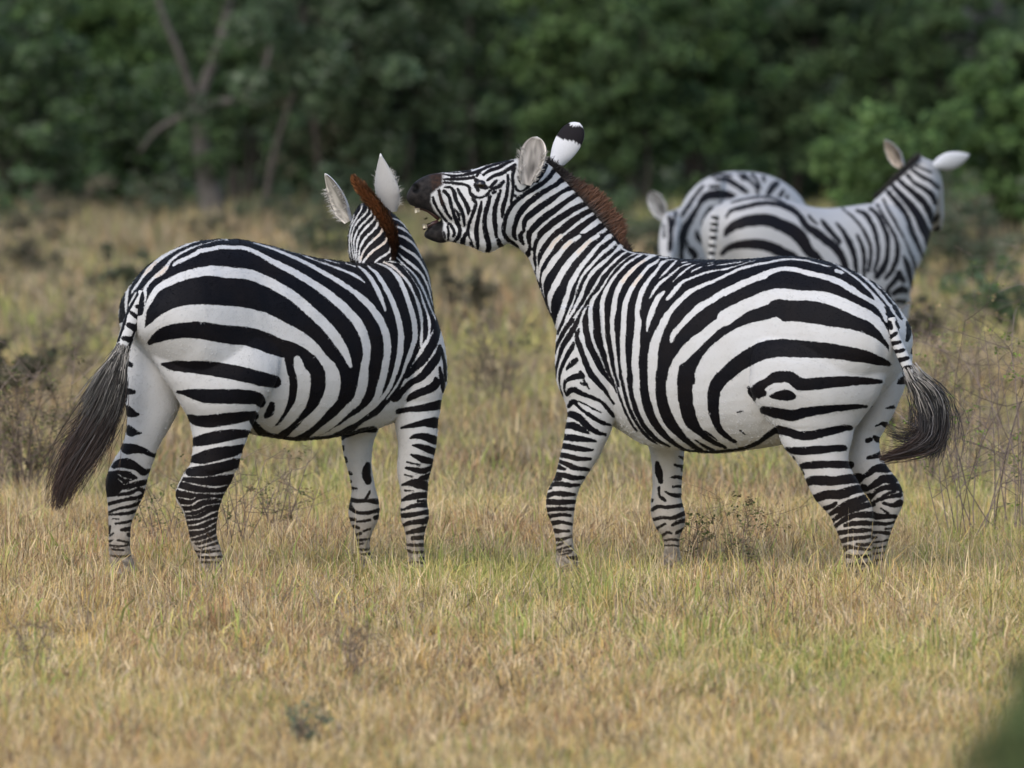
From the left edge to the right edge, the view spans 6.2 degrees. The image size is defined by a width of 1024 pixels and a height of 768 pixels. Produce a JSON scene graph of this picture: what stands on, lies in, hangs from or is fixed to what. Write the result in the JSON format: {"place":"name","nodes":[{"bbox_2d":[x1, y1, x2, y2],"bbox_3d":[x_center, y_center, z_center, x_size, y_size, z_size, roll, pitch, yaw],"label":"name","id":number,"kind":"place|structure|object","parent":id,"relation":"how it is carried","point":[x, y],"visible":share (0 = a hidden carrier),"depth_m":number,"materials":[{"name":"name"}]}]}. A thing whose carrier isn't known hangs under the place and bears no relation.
{"place":"outdoors","nodes":[
{"label":"outdoors","id":0,"kind":"place"},
{"bbox_2d":[0,183,1023,767],"bbox_3d":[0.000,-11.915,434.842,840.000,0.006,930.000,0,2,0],"label":"ground","id":1,"kind":"structure","parent":0,"point":[526,445],"depth_m":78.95,"materials":[{"name":"beige plant"}]},
{"bbox_2d":[0,166,55,232],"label":"bush","id":2,"kind":"object","parent":1,"relation":"on","point":[6,204],"visible":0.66,"depth_m":115.96,"materials":[{"name":"green plant"}]},
{"bbox_2d":[0,335,61,402],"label":"bush","id":3,"kind":"object","parent":1,"relation":"on","point":[52,353],"visible":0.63,"depth_m":61.91,"materials":[{"name":"green plant"}]},
{"bbox_2d":[3,613,63,674],"bbox_3d":[-1.706,0.940,33.672,0.252,0.267,0.334,-1,2,-36],"label":"shrub","id":4,"kind":"object","parent":1,"relation":"on","point":[20,637],"visible":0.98,"depth_m":33.63,"materials":[{"name":"brown plant"}]},
{"bbox_2d":[0,207,73,276],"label":"bush","id":5,"kind":"object","parent":1,"relation":"on","point":[29,253],"visible":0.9,"depth_m":99.88,"materials":[{"name":"green plant"}]},
{"bbox_2d":[0,0,99,214],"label":"bush","id":6,"kind":"object","parent":1,"relation":"on","point":[22,86],"visible":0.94,"depth_m":127.74,"materials":[{"name":"green plant"}]},
{"bbox_2d":[0,337,106,493],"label":"shrub","id":7,"kind":"object","parent":1,"relation":"on","point":[15,456],"visible":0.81,"depth_m":47.49,"materials":[{"name":"brown plant"}]},
{"bbox_2d":[1,275,125,383],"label":"shrub","id":8,"kind":"object","parent":1,"relation":"on","point":[78,341],"visible":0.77,"depth_m":66.00,"materials":[{"name":"brown plant"}]},
{"bbox_2d":[24,173,117,221],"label":"bush","id":9,"kind":"object","parent":1,"relation":"on","point":[46,200],"visible":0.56,"depth_m":123.82,"materials":[{"name":"green plant"}]},
{"bbox_2d":[7,0,199,211],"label":"bush","id":10,"kind":"object","parent":1,"relation":"on","point":[105,42],"visible":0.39,"depth_m":135.60,"materials":[{"name":"green plant"}]},
{"bbox_2d":[84,241,152,291],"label":"bush","id":11,"kind":"object","parent":1,"relation":"on","point":[130,274],"visible":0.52,"depth_m":92.00,"materials":[{"name":"green plant"}]},
{"bbox_2d":[82,61,197,211],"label":"bush","id":12,"kind":"object","parent":1,"relation":"on","point":[120,143],"visible":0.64,"depth_m":130.61,"materials":[{"name":"green plant"}]},
{"bbox_2d":[130,470,185,548],"bbox_3d":[-1.641,0.576,42.554,0.321,0.418,0.456,-2,3,-43],"label":"shrub","id":13,"kind":"object","parent":1,"relation":"on","point":[157,514],"visible":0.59,"depth_m":42.54,"materials":[{"name":"brown plant"}]},
{"bbox_2d":[118,170,204,228],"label":"bush","id":14,"kind":"object","parent":1,"relation":"on","point":[155,200],"visible":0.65,"depth_m":121.91,"materials":[{"name":"green plant"}]},
{"bbox_2d":[132,0,282,217],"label":"tree","id":15,"kind":"object","parent":1,"relation":"on","point":[205,170],"visible":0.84,"depth_m":125.99,"materials":[{"name":"green plant"}]},
{"bbox_2d":[174,213,241,239],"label":"bush","id":16,"kind":"object","parent":1,"relation":"on","point":[214,219],"visible":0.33,"depth_m":111.96,"materials":[{"name":"green plant"}]},
{"bbox_2d":[35,153,447,579],"bbox_3d":[-1.000,-0.061,40.029,0.895,1.827,2.022,2,3,43],"label":"zebra","id":17,"kind":"object","parent":1,"relation":"on","point":[229,345],"visible":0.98,"depth_m":39.77,"materials":[{"name":"fur"}]},
{"bbox_2d":[180,440,308,543],"bbox_3d":[-1.211,0.518,42.553,0.672,0.534,0.551,-1,2,-36],"label":"shrub","id":18,"kind":"object","parent":1,"relation":"on","point":[231,511],"visible":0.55,"depth_m":42.51,"materials":[{"name":"brown plant"}]},
{"bbox_2d":[166,0,325,205],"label":"tree","id":19,"kind":"object","parent":1,"relation":"on","point":[251,154],"visible":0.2,"depth_m":145.65,"materials":[{"name":"green plant"}]},
{"bbox_2d":[231,169,333,228],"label":"bush","id":20,"kind":"object","parent":1,"relation":"on","point":[276,189],"visible":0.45,"depth_m":119.90,"materials":[{"name":"green plant"}]},
{"bbox_2d":[237,440,338,532],"bbox_3d":[-1.022,0.500,43.509,0.456,0.507,0.572,1,2,27],"label":"shrub","id":21,"kind":"object","parent":1,"relation":"on","point":[287,484],"visible":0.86,"depth_m":43.55,"materials":[{"name":"brown plant"}]},
{"bbox_2d":[173,0,424,211],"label":"tree","id":22,"kind":"object","parent":1,"relation":"on","point":[282,18],"visible":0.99,"depth_m":123.63,"materials":[{"name":"green plant"}]},
{"bbox_2d":[237,0,374,209],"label":"bush","id":23,"kind":"object","parent":1,"relation":"on","point":[333,138],"visible":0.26,"depth_m":139.68,"materials":[{"name":"green plant"}]},
{"bbox_2d":[277,697,334,749],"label":"shrub","id":24,"kind":"object","parent":1,"relation":"on","point":[298,724],"visible":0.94,"depth_m":30.05,"materials":[{"name":"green plant"}]},
{"bbox_2d":[291,0,325,206],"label":"tree","id":25,"kind":"object","parent":1,"relation":"on","point":[314,123],"visible":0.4,"depth_m":137.91,"materials":[{"name":"brown plant"}]},
{"bbox_2d":[267,191,356,261],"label":"bush","id":26,"kind":"object","parent":1,"relation":"on","point":[299,232],"visible":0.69,"depth_m":103.90,"materials":[{"name":"green plant"}]},
{"bbox_2d":[320,587,385,680],"bbox_3d":[-0.544,0.902,33.213,0.205,0.371,0.276,1,2,26],"label":"shrub","id":27,"kind":"object","parent":1,"relation":"on","point":[353,643],"visible":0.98,"depth_m":33.22,"materials":[{"name":"brown plant"}]},
{"bbox_2d":[316,158,416,225],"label":"bush","id":28,"kind":"object","parent":1,"relation":"on","point":[345,169],"visible":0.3,"depth_m":124.02,"materials":[{"name":"green plant"}]},
{"bbox_2d":[298,0,476,212],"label":"bush","id":29,"kind":"object","parent":1,"relation":"on","point":[389,107],"visible":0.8,"depth_m":136.65,"materials":[{"name":"green plant"}]},
{"bbox_2d":[422,243,451,281],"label":"bush","id":30,"kind":"object","parent":1,"relation":"on","point":[438,259],"visible":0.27,"depth_m":95.91,"materials":[{"name":"green plant"}]},
{"bbox_2d":[435,265,498,313],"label":"bush","id":31,"kind":"object","parent":1,"relation":"on","point":[475,280],"visible":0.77,"depth_m":83.95,"materials":[{"name":"green plant"}]},
{"bbox_2d":[401,0,544,181],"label":"tree","id":32,"kind":"object","parent":1,"relation":"on","point":[487,122],"visible":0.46,"depth_m":142.78,"materials":[{"name":"green plant"}]},
{"bbox_2d":[446,292,551,402],"bbox_3d":[-0.167,-0.226,62.051,0.764,0.765,1.072,-1,2,-34],"label":"shrub","id":33,"kind":"object","parent":1,"relation":"on","point":[483,366],"visible":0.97,"depth_m":61.98,"materials":[{"name":"brown plant"}]},
{"bbox_2d":[0,0,1023,205],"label":"distant wood","id":34,"kind":"object","parent":1,"relation":"on","point":[672,176],"visible":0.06,"depth_m":154.82,"materials":[{"name":"green plant"}]},
{"bbox_2d":[503,244,521,254],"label":"bush","id":35,"kind":"object","parent":1,"relation":"on","point":[512,248],"visible":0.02,"depth_m":111.59,"materials":[{"name":"green plant"}]},
{"bbox_2d":[493,0,656,208],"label":"tree","id":36,"kind":"object","parent":1,"relation":"on","point":[558,44],"visible":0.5,"depth_m":136.43,"materials":[{"name":"green plant"}]},
{"bbox_2d":[574,169,669,242],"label":"bush","id":37,"kind":"object","parent":1,"relation":"on","point":[623,202],"visible":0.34,"depth_m":113.70,"materials":[{"name":"green plant"}]},
{"bbox_2d":[562,0,720,217],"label":"tree","id":38,"kind":"object","parent":1,"relation":"on","point":[632,73],"visible":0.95,"depth_m":132.45,"materials":[{"name":"green plant"}]},
{"bbox_2d":[624,217,661,254],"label":"bush","id":39,"kind":"object","parent":1,"relation":"on","point":[653,226],"visible":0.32,"depth_m":103.85,"materials":[{"name":"green plant"}]},
{"bbox_2d":[407,122,969,580],"bbox_3d":[0.822,-0.129,40.058,2.468,1.962,0.747,1,2,22],"label":"zebra","id":40,"kind":"object","parent":1,"relation":"on","point":[805,362],"visible":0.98,"depth_m":39.86,"materials":[{"name":"fur"}]},
{"bbox_2d":[663,507,717,570],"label":"shrub","id":41,"kind":"object","parent":1,"relation":"on","point":[696,534],"visible":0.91,"depth_m":40.61,"materials":[{"name":"brown plant"}]},
{"bbox_2d":[643,0,794,198],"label":"tree","id":42,"kind":"object","parent":1,"relation":"on","point":[723,46],"visible":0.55,"depth_m":138.62,"materials":[{"name":"green plant"}]},
{"bbox_2d":[647,172,804,259],"bbox_3d":[1.448,-0.576,60.142,0.739,1.555,2.521,1,2,20],"label":"zebra","id":43,"kind":"object","parent":1,"relation":"on","point":[680,233],"visible":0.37,"depth_m":59.56,"materials":[{"name":"fur"}]},
{"bbox_2d":[680,482,811,569],"bbox_3d":[1.014,0.635,40.475,0.443,0.434,0.468,1,2,36],"label":"shrub","id":44,"kind":"object","parent":1,"relation":"on","point":[743,524],"visible":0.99,"depth_m":40.42,"materials":[{"name":"brown plant"}]},
{"bbox_2d":[713,0,872,195],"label":"tree","id":45,"kind":"object","parent":1,"relation":"on","point":[776,140],"visible":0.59,"depth_m":146.56,"materials":[{"name":"green plant"}]},
{"bbox_2d":[701,139,969,437],"bbox_3d":[1.895,-0.559,56.128,2.270,1.781,0.641,-2,2,-40],"label":"zebra","id":46,"kind":"object","parent":1,"relation":"on","point":[882,239],"visible":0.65,"depth_m":55.92,"materials":[{"name":"fur"}]},
{"bbox_2d":[784,0,948,191],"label":"tree","id":47,"kind":"object","parent":1,"relation":"on","point":[868,59],"visible":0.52,"depth_m":144.61,"materials":[{"name":"green plant"}]},
{"bbox_2d":[805,96,977,249],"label":"bush","id":48,"kind":"object","parent":1,"relation":"on","point":[860,152],"visible":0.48,"depth_m":111.58,"materials":[{"name":"green plant"}]},
{"bbox_2d":[908,295,956,345],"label":"bush","id":49,"kind":"object","parent":1,"relation":"on","point":[921,299],"visible":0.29,"depth_m":73.99,"materials":[{"name":"green plant"}]},
{"bbox_2d":[861,0,1013,188],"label":"tree","id":50,"kind":"object","parent":1,"relation":"on","point":[915,93],"visible":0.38,"depth_m":140.51,"materials":[{"name":"green plant"}]},
{"bbox_2d":[886,0,1006,88],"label":"bush","id":51,"kind":"object","parent":1,"relation":"on","point":[999,6],"visible":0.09,"depth_m":148.84,"materials":[{"name":"green plant"}]},
{"bbox_2d":[889,298,1020,484],"bbox_3d":[2.142,0.072,48.550,1.137,1.036,0.608,-1,2,-21],"label":"shrub","id":52,"kind":"object","parent":1,"relation":"on","point":[905,410],"visible":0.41,"depth_m":48.53,"materials":[{"name":"brown plant"}]},
{"bbox_2d":[895,279,1023,537],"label":"shrub","id":53,"kind":"object","parent":1,"relation":"on","point":[1014,438],"visible":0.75,"depth_m":43.63,"materials":[{"name":"brown plant"}]},
{"bbox_2d":[895,345,1023,541],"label":"shrub","id":54,"kind":"object","parent":1,"relation":"on","point":[959,466],"visible":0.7,"depth_m":42.84,"materials":[{"name":"brown plant"}]},
{"bbox_2d":[898,237,1023,480],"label":"shrub","id":55,"kind":"object","parent":1,"relation":"on","point":[978,367],"visible":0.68,"depth_m":49.48,"materials":[{"name":"brown plant"}]},
{"bbox_2d":[915,187,1010,282],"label":"bush","id":56,"kind":"object","parent":1,"relation":"on","point":[952,250],"visible":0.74,"depth_m":95.90,"materials":[{"name":"green plant"}]},
{"bbox_2d":[927,182,1003,258],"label":"bush","id":57,"kind":"object","parent":1,"relation":"on","point":[999,229],"visible":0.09,"depth_m":107.67,"materials":[{"name":"green plant"}]},
{"bbox_2d":[932,167,1023,276],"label":"bush","id":58,"kind":"object","parent":1,"relation":"on","point":[960,208],"visible":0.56,"depth_m":99.89,"materials":[{"name":"green plant"}]},
{"bbox_2d":[938,254,1023,334],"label":"bush","id":59,"kind":"object","parent":1,"relation":"on","point":[997,304],"visible":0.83,"depth_m":77.89,"materials":[{"name":"green plant"}]},
{"bbox_2d":[943,57,1023,235],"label":"bush","id":60,"kind":"object","parent":1,"relation":"on","point":[998,133],"visible":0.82,"depth_m":117.65,"materials":[{"name":"green plant"}]},
{"bbox_2d":[946,649,1023,767],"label":"bush","id":61,"kind":"object","parent":1,"relation":"on","point":[1011,746],"visible":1,"depth_m":12.49,"materials":[{"name":"green plant"}]},
{"bbox_2d":[971,0,1023,90],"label":"bush","id":62,"kind":"object","parent":1,"relation":"on","point":[1000,44],"visible":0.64,"depth_m":129.29,"materials":[{"name":"green plant"}]}
]}

